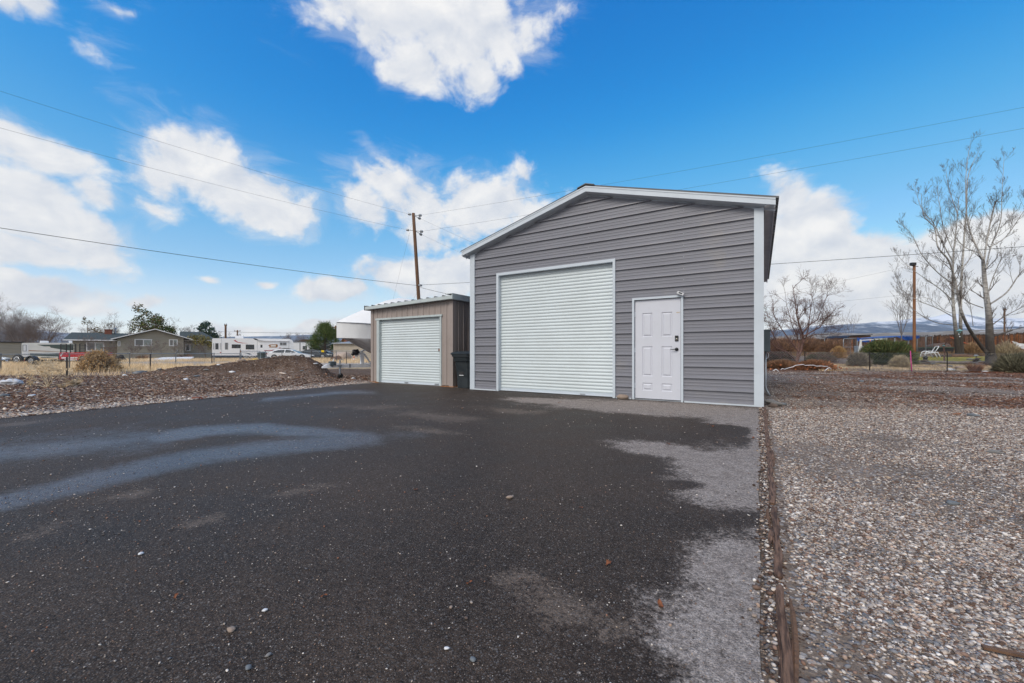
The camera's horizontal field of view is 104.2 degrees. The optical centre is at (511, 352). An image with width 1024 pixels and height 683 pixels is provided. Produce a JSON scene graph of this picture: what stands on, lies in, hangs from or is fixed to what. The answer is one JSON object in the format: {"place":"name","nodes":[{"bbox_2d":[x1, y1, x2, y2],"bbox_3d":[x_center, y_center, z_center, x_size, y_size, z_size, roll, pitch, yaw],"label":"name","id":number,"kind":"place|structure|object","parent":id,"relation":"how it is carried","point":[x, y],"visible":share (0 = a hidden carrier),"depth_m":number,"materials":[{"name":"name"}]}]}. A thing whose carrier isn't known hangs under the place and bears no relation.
{"place":"outdoors","nodes":[
{"label":"outdoors","id":0,"kind":"place"},
{"bbox_2d":[0,341,24,357],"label":"garden building","id":1,"kind":"structure","parent":0,"point":[10,347],"depth_m":58.08,"materials":[{"name":"beige"}]},
{"bbox_2d":[0,383,761,682],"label":"driveway","id":2,"kind":"structure","parent":0,"point":[347,632],"depth_m":2.10,"materials":[{"name":"asphalt"}]},
{"bbox_2d":[0,396,766,682],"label":"asphalt pebbles","id":3,"kind":"object","parent":2,"relation":"on","point":[227,670],"visible":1,"depth_m":2.13,"materials":[{"name":"stone"}]},
{"bbox_2d":[0,355,1023,682],"bbox_3d":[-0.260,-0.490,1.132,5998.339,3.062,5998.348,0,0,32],"label":"ground","id":4,"kind":"structure","parent":0,"point":[806,633],"depth_m":3.26,"materials":[{"name":"soil"}]},
{"bbox_2d":[0,378,23,384],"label":"white sack","id":5,"kind":"object","parent":4,"relation":"on","point":[11,381],"visible":0.84,"depth_m":12.10,"materials":[{"name":"plastic"}]},
{"bbox_2d":[0,306,38,342],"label":"bare tree","id":6,"kind":"object","parent":4,"relation":"on","point":[9,338],"visible":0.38,"depth_m":77.55,"materials":[{"name":"plant"}]},
{"bbox_2d":[1,315,41,342],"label":"bare tree","id":7,"kind":"object","parent":4,"relation":"on","point":[19,332],"visible":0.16,"depth_m":87.22,"materials":[{"name":"plant"}]},
{"bbox_2d":[0,297,68,342],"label":"bare tree","id":8,"kind":"object","parent":4,"relation":"on","point":[13,325],"visible":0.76,"depth_m":75.66,"materials":[{"name":"plant"}]},
{"bbox_2d":[8,355,65,364],"bbox_3d":[-38.626,0.584,32.150,3.077,0.800,1.900,0,0,0],"label":"flatbed trailer","id":9,"kind":"object","parent":4,"relation":"on","point":[21,358],"visible":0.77,"depth_m":31.40,"materials":[{"name":"black metal"}]},
{"bbox_2d":[22,341,73,358],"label":"travel trailer","id":10,"kind":"object","parent":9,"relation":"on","point":[46,348],"visible":0.47,"depth_m":51.46,"materials":[{"name":"white metal"}]},
{"bbox_2d":[19,305,74,342],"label":"bare tree","id":11,"kind":"object","parent":4,"relation":"on","point":[52,336],"visible":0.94,"depth_m":72.82,"materials":[{"name":"plant"}]},
{"bbox_2d":[30,330,67,342],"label":"bare tree","id":12,"kind":"object","parent":4,"relation":"on","point":[51,338],"visible":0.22,"depth_m":89.07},
{"bbox_2d":[63,379,82,385],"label":"grass tuft","id":13,"kind":"object","parent":4,"relation":"on","point":[70,381],"visible":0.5,"depth_m":12.08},
{"bbox_2d":[58,344,111,361],"bbox_3d":[-36.252,0.138,33.847,2.941,1.706,1.706,0,0,0],"label":"truck bed trailer","id":14,"kind":"object","parent":4,"relation":"on","point":[64,354],"visible":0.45,"depth_m":33.00,"materials":[{"name":"red paint"}]},
{"bbox_2d":[76,335,100,350],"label":"pruned shrub","id":15,"kind":"object","parent":4,"relation":"on","point":[86,341],"visible":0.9,"depth_m":56.93,"materials":[{"name":"plant"}]},
{"bbox_2d":[82,316,94,332],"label":"bare tree","id":16,"kind":"object","parent":4,"relation":"on","point":[84,322],"visible":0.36,"depth_m":85.26,"materials":[{"name":"grey plant"}]},
{"bbox_2d":[73,349,125,372],"bbox_3d":[-20.772,0.447,20.030,1.996,1.294,1.829,0,0,0],"label":"rabbitbrush","id":17,"kind":"object","parent":4,"relation":"on","point":[95,360],"visible":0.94,"depth_m":19.75,"materials":[{"name":"beige plant"}]},
{"bbox_2d":[87,323,111,332],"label":"bare tree","id":18,"kind":"object","parent":4,"relation":"on","point":[95,330],"visible":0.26,"depth_m":85.37,"materials":[{"name":"grey plant"}]},
{"bbox_2d":[97,335,121,351],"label":"pruned shrub","id":19,"kind":"object","parent":4,"relation":"on","point":[111,346],"visible":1,"depth_m":55.61,"materials":[{"name":"plant"}]},
{"bbox_2d":[100,311,125,332],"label":"bare tree","id":20,"kind":"object","parent":4,"relation":"on","point":[115,325],"visible":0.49,"depth_m":84.35,"materials":[{"name":"plant"}]},
{"bbox_2d":[0,352,239,371],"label":"chain link fence","id":21,"kind":"object","parent":4,"relation":"on","point":[69,357],"visible":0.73,"depth_m":25.37,"materials":[{"name":"metal"}]},
{"bbox_2d":[0,357,256,375],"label":"dry grass","id":22,"kind":"structure","parent":4,"relation":"on","point":[7,371],"depth_m":25.32,"materials":[{"name":"plant"}]},
{"bbox_2d":[125,339,139,357],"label":"pruned shrub","id":23,"kind":"object","parent":4,"relation":"on","point":[131,341],"visible":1,"depth_m":54.86,"materials":[{"name":"plant"}]},
{"bbox_2d":[63,328,213,358],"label":"house","id":24,"kind":"structure","parent":4,"relation":"on","point":[142,339],"depth_m":63.74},
{"bbox_2d":[86,342,103,350],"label":"window","id":25,"kind":"structure","parent":24,"relation":"in","point":[96,345],"depth_m":61.81,"materials":[{"name":"glass"}]},
{"bbox_2d":[134,339,151,345],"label":"window","id":26,"kind":"structure","parent":24,"relation":"in","point":[142,342],"depth_m":63.10,"materials":[{"name":"glass"}]},
{"bbox_2d":[128,302,174,333],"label":"evergreen tree","id":27,"kind":"object","parent":4,"relation":"on","point":[156,321],"visible":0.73,"depth_m":78.56,"materials":[{"name":"green plant"}]},
{"bbox_2d":[153,340,172,356],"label":"pruned shrub","id":28,"kind":"object","parent":4,"relation":"on","point":[161,347],"visible":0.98,"depth_m":54.81,"materials":[{"name":"plant"}]},
{"bbox_2d":[159,320,176,334],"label":"bare tree","id":29,"kind":"object","parent":4,"relation":"on","point":[171,328],"visible":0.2,"depth_m":82.78,"materials":[{"name":"green plant"}]},
{"bbox_2d":[153,357,193,360],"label":"white sheet","id":30,"kind":"object","parent":4,"relation":"on","point":[163,358],"visible":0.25,"depth_m":46.57,"materials":[{"name":"plastic"}]},
{"bbox_2d":[173,338,191,354],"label":"pruned shrub","id":31,"kind":"object","parent":4,"relation":"on","point":[181,344],"visible":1,"depth_m":55.03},
{"bbox_2d":[0,381,369,418],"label":"edge gravel","id":32,"kind":"structure","parent":4,"relation":"on","point":[60,409],"depth_m":7.82,"materials":[{"name":"gravel"}]},
{"bbox_2d":[0,355,370,415],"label":"bark litter","id":33,"kind":"object","parent":4,"relation":"on","point":[22,393],"visible":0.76,"depth_m":11.26,"materials":[{"name":"wood"}]},
{"bbox_2d":[187,333,211,357],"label":"pruned shrub","id":34,"kind":"object","parent":4,"relation":"on","point":[201,341],"visible":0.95,"depth_m":53.32,"materials":[{"name":"green plant"}]},
{"bbox_2d":[193,321,221,337],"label":"evergreen tree","id":35,"kind":"object","parent":4,"relation":"on","point":[204,325],"visible":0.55,"depth_m":88.53,"materials":[{"name":"green plant"}]},
{"bbox_2d":[212,336,293,358],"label":"fifth wheel caravan","id":36,"kind":"object","parent":4,"relation":"on","point":[236,344],"visible":0.64,"depth_m":50.82,"materials":[{"name":"white metal"}]},
{"bbox_2d":[267,349,314,357],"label":"parked car","id":37,"kind":"object","parent":4,"relation":"on","point":[289,352],"visible":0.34,"depth_m":50.55,"materials":[{"name":"grey metal"}]},
{"bbox_2d":[293,342,310,351],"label":"travel trailer","id":38,"kind":"object","parent":4,"relation":"on","point":[300,346],"visible":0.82,"depth_m":63.45,"materials":[{"name":"white metal"}]},
{"bbox_2d":[252,357,370,362],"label":"dry grass","id":39,"kind":"structure","parent":4,"relation":"on","point":[355,360],"depth_m":38.68,"materials":[{"name":"plant"}]},
{"bbox_2d":[301,349,332,357],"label":"parked car","id":40,"kind":"object","parent":4,"relation":"on","point":[317,353],"visible":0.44,"depth_m":53.47,"materials":[{"name":"grey metal"}]},
{"bbox_2d":[265,350,370,361],"bbox_3d":[-18.064,0.452,38.320,10.082,1.335,0.255,0,0,-14],"label":"chain link fence","id":41,"kind":"object","parent":4,"relation":"on","point":[315,359],"visible":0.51,"depth_m":38.32,"materials":[{"name":"metal"}]},
{"bbox_2d":[304,320,342,353],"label":"pine tree","id":42,"kind":"object","parent":4,"relation":"on","point":[326,331],"visible":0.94,"depth_m":55.43,"materials":[{"name":"green plant"}]},
{"bbox_2d":[333,353,350,358],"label":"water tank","id":43,"kind":"object","parent":4,"relation":"on","point":[343,355],"visible":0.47,"depth_m":43.39,"materials":[{"name":"beige plastic"}]},
{"bbox_2d":[322,349,370,377],"bbox_3d":[-4.434,0.398,17.538,2.220,1.203,7.520,0,0,45],"label":"trailer","id":44,"kind":"object","parent":4,"relation":"on","point":[355,352],"visible":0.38,"depth_m":15.64,"materials":[{"name":"paint"}]},
{"bbox_2d":[336,298,411,352],"bbox_3d":[-4.568,-1.093,17.308,2.418,2.466,6.011,0,0,45],"label":"covered boat","id":45,"kind":"object","parent":44,"relation":"on","point":[354,328],"visible":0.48,"depth_m":15.34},
{"bbox_2d":[331,342,370,358],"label":"metal outbuilding","id":46,"kind":"structure","parent":4,"relation":"on","point":[344,346],"depth_m":50.00,"materials":[{"name":"metal"}]},
{"bbox_2d":[406,213,422,299],"bbox_3d":[-5.892,-3.772,25.161,1.235,9.968,1.048,0,0,25],"label":"utility pole","id":47,"kind":"object","parent":4,"relation":"on","point":[416,253],"visible":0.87,"depth_m":24.91,"materials":[{"name":"brown wood"}]},
{"bbox_2d":[1,91,406,213],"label":"power line","id":48,"kind":"object","parent":47,"relation":"attached to","point":[185,149],"visible":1,"depth_m":17.50,"materials":[{"name":"metal"}]},
{"bbox_2d":[2,128,405,229],"bbox_3d":[-13.989,-7.964,18.125,20.314,0.640,0.008,0,0,-43],"label":"power line","id":49,"kind":"object","parent":47,"relation":"attached to","point":[179,175],"visible":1,"depth_m":17.15,"materials":[{"name":"metal"}]},
{"bbox_2d":[2,228,418,285],"bbox_3d":[-13.406,-4.373,18.321,19.982,0.501,0.020,0,0,-40],"label":"cable","id":50,"kind":"object","parent":47,"relation":"attached to","point":[192,256],"visible":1,"depth_m":17.48,"materials":[{"name":"metal"}]},
{"bbox_2d":[425,107,1022,214],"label":"power line","id":51,"kind":"object","parent":47,"relation":"attached to","point":[756,157],"visible":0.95,"depth_m":18.03,"materials":[{"name":"metal"}]},
{"bbox_2d":[427,128,1022,230],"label":"power line","id":52,"kind":"object","parent":47,"relation":"attached to","point":[795,169],"visible":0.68,"depth_m":17.26,"materials":[{"name":"metal"}]},
{"bbox_2d":[427,246,1023,284],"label":"cable","id":53,"kind":"object","parent":47,"relation":"attached to","point":[842,259],"visible":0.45,"depth_m":16.87,"materials":[{"name":"metal"}]},
{"bbox_2d":[364,293,469,386],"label":"shed","id":54,"kind":"structure","parent":4,"relation":"on","point":[416,342],"depth_m":12.15,"materials":[{"name":"beige"}]},
{"bbox_2d":[381,317,439,385],"bbox_3d":[-3.187,-0.026,12.389,2.638,2.047,0.072,0,0,32],"label":"roll up door","id":55,"kind":"structure","parent":54,"relation":"in","point":[410,352],"depth_m":12.37,"materials":[{"name":"white metal"}]},
{"bbox_2d":[450,351,469,387],"bbox_3d":[-1.237,0.478,11.194,0.650,1.020,0.849,0,0,32],"label":"trash bin","id":56,"kind":"object","parent":4,"relation":"on","point":[462,360],"visible":0.56,"depth_m":10.91,"materials":[{"name":"black plastic"}]},
{"bbox_2d":[460,183,778,406],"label":"garage","id":57,"kind":"structure","parent":4,"relation":"on","point":[575,291],"depth_m":8.53,"materials":[{"name":"grey"}]},
{"bbox_2d":[501,263,612,396],"bbox_3d":[0.977,-0.487,9.545,2.989,2.967,0.050,0,0,32],"label":"roll up door","id":58,"kind":"structure","parent":57,"relation":"in","point":[557,325],"depth_m":9.47,"materials":[{"name":"white metal"}]},
{"bbox_2d":[635,298,680,399],"bbox_3d":[2.985,-0.062,8.204,0.908,2.053,0.106,0,0,32],"label":"door","id":59,"kind":"structure","parent":57,"relation":"in","point":[657,322],"depth_m":8.20,"materials":[{"name":"white metal"}]},
{"bbox_2d":[764,329,770,395],"bbox_3d":[5.930,0.255,9.266,0.164,1.551,0.420,0,0,32],"label":"downspout","id":60,"kind":"object","parent":57,"relation":"attached to","point":[766,340],"visible":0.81,"depth_m":9.19,"materials":[{"name":"white paint"}]},
{"bbox_2d":[762,407,769,446],"bbox_3d":[3.601,0.988,5.653,0.094,0.042,3.509,0,0,32],"label":"edging timber","id":61,"kind":"object","parent":4,"relation":"on","point":[767,442],"visible":0.95,"depth_m":5.15,"materials":[{"name":"brown wood"}]},
{"bbox_2d":[766,447,775,504],"bbox_3d":[2.180,0.987,3.344,0.070,0.043,1.786,0,0,32],"label":"edging timber","id":62,"kind":"object","parent":4,"relation":"on","point":[770,456],"visible":1,"depth_m":3.14,"materials":[{"name":"brown wood"}]},
{"bbox_2d":[766,506,782,579],"bbox_3d":[1.411,0.987,2.149,0.068,0.040,0.944,0,0,32],"label":"edging timber","id":63,"kind":"object","parent":4,"relation":"on","point":[773,534],"visible":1,"depth_m":2.08,"materials":[{"name":"brown wood"}]},
{"bbox_2d":[741,407,810,682],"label":"gravel strip","id":64,"kind":"object","parent":4,"relation":"on","point":[767,564],"visible":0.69,"depth_m":1.78,"materials":[{"name":"gravel"}]},
{"bbox_2d":[767,351,795,360],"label":"sagebrush","id":65,"kind":"object","parent":4,"relation":"on","point":[771,358],"visible":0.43,"depth_m":27.64,"materials":[{"name":"green plant"}]},
{"bbox_2d":[767,358,797,368],"bbox_3d":[15.180,0.654,22.404,2.174,0.665,1.214,0,0,0],"label":"brush pile","id":66,"kind":"object","parent":4,"relation":"on","point":[775,364],"visible":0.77,"depth_m":22.11,"materials":[{"name":"brown plant"}]},
{"bbox_2d":[768,337,797,354],"bbox_3d":[25.749,-0.560,38.043,3.443,2.058,2.809,0,0,0],"label":"bramble","id":67,"kind":"object","parent":4,"relation":"on","point":[789,350],"visible":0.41,"depth_m":37.34,"materials":[{"name":"brown plant"}]},
{"bbox_2d":[775,585,798,682],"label":"edging timber","id":68,"kind":"object","parent":4,"relation":"on","point":[788,655],"visible":1,"depth_m":1.35,"materials":[{"name":"brown wood"}]},
{"bbox_2d":[764,269,850,363],"bbox_3d":[19.131,-1.996,26.513,7.194,7.588,3.805,0,0,6],"label":"bare bush","id":69,"kind":"object","parent":4,"relation":"on","point":[801,332],"visible":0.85,"depth_m":26.51,"materials":[{"name":"plant"}]},
{"bbox_2d":[795,336,823,353],"bbox_3d":[29.132,-0.697,38.952,3.186,2.016,2.841,0,0,0],"label":"bramble","id":70,"kind":"object","parent":4,"relation":"on","point":[808,347],"visible":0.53,"depth_m":38.32,"materials":[{"name":"brown plant"}]},
{"bbox_2d":[767,364,857,369],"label":"orange leaves","id":71,"kind":"object","parent":4,"relation":"on","point":[819,366],"visible":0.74,"depth_m":21.16,"materials":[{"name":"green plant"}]},
{"bbox_2d":[792,359,836,369],"bbox_3d":[16.389,0.688,21.610,2.481,0.747,1.374,0,0,0],"label":"brush pile","id":72,"kind":"object","parent":4,"relation":"on","point":[818,363],"visible":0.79,"depth_m":21.30,"materials":[{"name":"brown plant"}]},
{"bbox_2d":[805,351,836,361],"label":"sagebrush","id":73,"kind":"object","parent":4,"relation":"on","point":[812,356],"visible":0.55,"depth_m":27.72,"materials":[{"name":"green plant"}]},
{"bbox_2d":[820,338,851,353],"bbox_3d":[30.665,-0.520,37.982,3.058,1.908,2.608,0,0,0],"label":"bramble","id":74,"kind":"object","parent":4,"relation":"on","point":[833,344],"visible":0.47,"depth_m":37.57,"materials":[{"name":"brown plant"}]},
{"bbox_2d":[831,345,847,357],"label":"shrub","id":75,"kind":"object","parent":4,"relation":"on","point":[842,351],"visible":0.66,"depth_m":32.73,"materials":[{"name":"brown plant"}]},
{"bbox_2d":[835,307,861,351],"bbox_3d":[26.331,-1.547,31.276,1.794,4.324,1.252,0,0,19],"label":"young tree","id":76,"kind":"object","parent":4,"relation":"on","point":[853,327],"visible":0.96,"depth_m":31.00,"materials":[{"name":"plant"}]},
{"bbox_2d":[827,334,872,338],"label":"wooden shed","id":77,"kind":"structure","parent":4,"relation":"on","point":[858,336],"depth_m":46.50,"materials":[{"name":"grey wood"}]},
{"bbox_2d":[844,351,872,366],"bbox_3d":[20.514,0.371,23.633,1.549,1.036,1.317,0,0,0],"label":"sagebrush","id":78,"kind":"object","parent":4,"relation":"on","point":[856,356],"visible":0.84,"depth_m":23.35,"materials":[{"name":"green plant"}]},
{"bbox_2d":[824,336,932,354],"bbox_3d":[34.909,-0.610,39.199,8.360,1.950,4.452,0,0,0],"label":"dog kennel","id":79,"kind":"object","parent":4,"relation":"on","point":[917,343],"visible":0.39,"depth_m":36.98,"materials":[{"name":"metal"}]},
{"bbox_2d":[865,335,919,340],"bbox_3d":[36.112,-1.347,38.106,3.234,0.540,2.588,0,0,0],"label":"tarp","id":80,"kind":"object","parent":79,"relation":"on","point":[907,338],"visible":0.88,"depth_m":36.90,"materials":[{"name":"plastic"}]},
{"bbox_2d":[792,350,984,355],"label":"weeds","id":81,"kind":"object","parent":4,"relation":"on","point":[853,351],"visible":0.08,"depth_m":36.97,"materials":[{"name":"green plant"}]},
{"bbox_2d":[859,338,920,364],"bbox_3d":[24.079,-0.040,25.577,3.672,1.897,2.836,0,0,0],"label":"juniper shrub","id":82,"kind":"object","parent":4,"relation":"on","point":[881,346],"visible":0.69,"depth_m":24.97,"materials":[{"name":"green plant"}]},
{"bbox_2d":[767,371,1023,682],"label":"gravel","id":83,"kind":"structure","parent":4,"relation":"on","point":[903,616],"depth_m":2.13,"materials":[{"name":"gravel"}]},
{"bbox_2d":[981,644,1023,657],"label":"wood offcut","id":84,"kind":"object","parent":83,"relation":"on","point":[1002,651],"visible":1,"depth_m":1.31,"materials":[{"name":"wood"}]},
{"bbox_2d":[768,351,1022,370],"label":"wire fence","id":85,"kind":"object","parent":4,"relation":"on","point":[804,354],"visible":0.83,"depth_m":20.62,"materials":[{"name":"metal"}]},
{"bbox_2d":[771,371,1023,418],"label":"leaf litter","id":86,"kind":"object","parent":4,"relation":"on","point":[981,385],"visible":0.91,"depth_m":11.22,"materials":[{"name":"plant"}]},
{"bbox_2d":[772,332,1023,350],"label":"board fence","id":87,"kind":"object","parent":4,"relation":"on","point":[1017,337],"visible":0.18,"depth_m":45.00,"materials":[{"name":"brown wood"}]},
{"bbox_2d":[886,354,912,367],"bbox_3d":[22.243,0.539,22.799,1.231,0.935,1.088,0,0,0],"label":"sagebrush","id":88,"kind":"object","parent":4,"relation":"on","point":[903,360],"visible":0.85,"depth_m":22.63,"materials":[{"name":"beige plant"}]},
{"bbox_2d":[880,279,923,339],"bbox_3d":[30.316,-2.710,30.784,2.390,6.626,2.987,0,0,0],"label":"young tree","id":89,"kind":"object","parent":4,"relation":"on","point":[902,311],"visible":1,"depth_m":30.97,"materials":[{"name":"plant"}]},
{"bbox_2d":[819,363,991,370],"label":"yard weeds","id":90,"kind":"object","parent":4,"relation":"on","point":[913,369],"visible":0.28,"depth_m":22.19,"materials":[{"name":"beige plant"}]},
{"bbox_2d":[909,262,917,351],"bbox_3d":[36.826,-3.825,36.450,0.773,8.716,0.340,0,0,0],"label":"utility pole","id":91,"kind":"object","parent":4,"relation":"on","point":[913,264],"visible":0.84,"depth_m":36.41,"materials":[{"name":"orange wood"}]},
{"bbox_2d":[920,346,940,357],"bbox_3d":[34.896,-0.017,33.205,1.080,1.011,0.664,0,0,22],"label":"lawn chair","id":92,"kind":"object","parent":4,"relation":"on","point":[930,352],"visible":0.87,"depth_m":33.08,"materials":[{"name":"white plastic"}]},
{"bbox_2d":[918,343,953,353],"bbox_3d":[42.465,-0.337,40.884,5.195,1.280,1.868,0,0,0],"label":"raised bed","id":93,"kind":"object","parent":4,"relation":"on","point":[947,346],"visible":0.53,"depth_m":40.00,"materials":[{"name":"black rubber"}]},
{"bbox_2d":[937,337,951,360],"bbox_3d":[28.863,-0.194,26.538,0.998,1.975,0.667,0,0,-30],"label":"young tree","id":94,"kind":"object","parent":4,"relation":"on","point":[950,340],"visible":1,"depth_m":26.47,"materials":[{"name":"plant"}]},
{"bbox_2d":[890,143,999,352],"bbox_3d":[38.523,-9.297,35.372,13.925,19.530,3.258,0,0,-20],"label":"cottonwood tree","id":95,"kind":"object","parent":4,"relation":"on","point":[958,344],"visible":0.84,"depth_m":35.03,"materials":[{"name":"grey plant"}]},
{"bbox_2d":[930,360,971,363],"bbox_3d":[27.505,0.634,24.950,2.728,0.232,0.210,0,0,6],"label":"log","id":96,"kind":"object","parent":4,"relation":"on","point":[951,362],"visible":0.77,"depth_m":24.87,"materials":[{"name":"wood"}]},
{"bbox_2d":[951,354,973,356],"bbox_3d":[38.816,0.334,34.400,1.444,0.366,0.356,0,0,16],"label":"log","id":97,"kind":"object","parent":4,"relation":"on","point":[964,355],"visible":0.6,"depth_m":34.29,"materials":[{"name":"brown wood"}]},
{"bbox_2d":[907,130,1023,364],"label":"cottonwood tree","id":98,"kind":"object","parent":4,"relation":"on","point":[988,349],"visible":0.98,"depth_m":24.01,"materials":[{"name":"grey plant"}]},
{"bbox_2d":[964,340,984,355],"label":"sagebrush","id":99,"kind":"object","parent":4,"relation":"on","point":[972,347],"visible":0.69,"depth_m":35.64,"materials":[{"name":"beige plant"}]},
{"bbox_2d":[966,358,984,364],"bbox_3d":[28.759,0.585,24.562,0.857,0.509,0.857,0,0,0],"label":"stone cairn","id":100,"kind":"object","parent":4,"relation":"on","point":[977,361],"visible":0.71,"depth_m":24.51,"materials":[{"name":"grey stone"}]},
{"bbox_2d":[964,361,987,371],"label":"dry weed","id":101,"kind":"object","parent":4,"relation":"on","point":[976,369],"visible":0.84,"depth_m":20.30,"materials":[{"name":"brown plant"}]},
{"bbox_2d":[984,341,1023,360],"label":"sagebrush","id":102,"kind":"object","parent":4,"relation":"on","point":[1003,348],"visible":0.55,"depth_m":26.78,"materials":[{"name":"beige plant"}]},
{"bbox_2d":[985,350,1023,372],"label":"sagebrush","id":103,"kind":"object","parent":4,"relation":"on","point":[1011,362],"visible":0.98,"depth_m":19.47,"materials":[{"name":"green plant"}]},
{"bbox_2d":[0,314,1023,342],"bbox_3d":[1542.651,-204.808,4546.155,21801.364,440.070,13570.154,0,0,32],"label":"hills","id":104,"kind":"structure","parent":0,"point":[978,322],"depth_m":3964.16,"materials":[{"name":"blue"}]},
{"bbox_2d":[0,0,1023,336],"label":"sky","id":105,"kind":"structure","parent":0,"point":[423,107],"materials":[{"name":"blue"}]},
{"bbox_2d":[330,324,1023,344],"bbox_3d":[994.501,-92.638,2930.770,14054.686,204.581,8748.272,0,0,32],"label":"hills","id":106,"kind":"structure","parent":0,"point":[876,328],"depth_m":2527.72,"materials":[{"name":"soil"}]},
{"bbox_2d":[330,328,1023,346],"bbox_3d":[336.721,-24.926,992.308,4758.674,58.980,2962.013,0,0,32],"label":"hills","id":107,"kind":"structure","parent":0,"point":[980,332],"depth_m":837.09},
{"bbox_2d":[918,356,984,364],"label":"lawn grass","id":108,"kind":"structure","parent":0,"point":[953,357],"depth_m":31.99,"materials":[{"name":"plant"}]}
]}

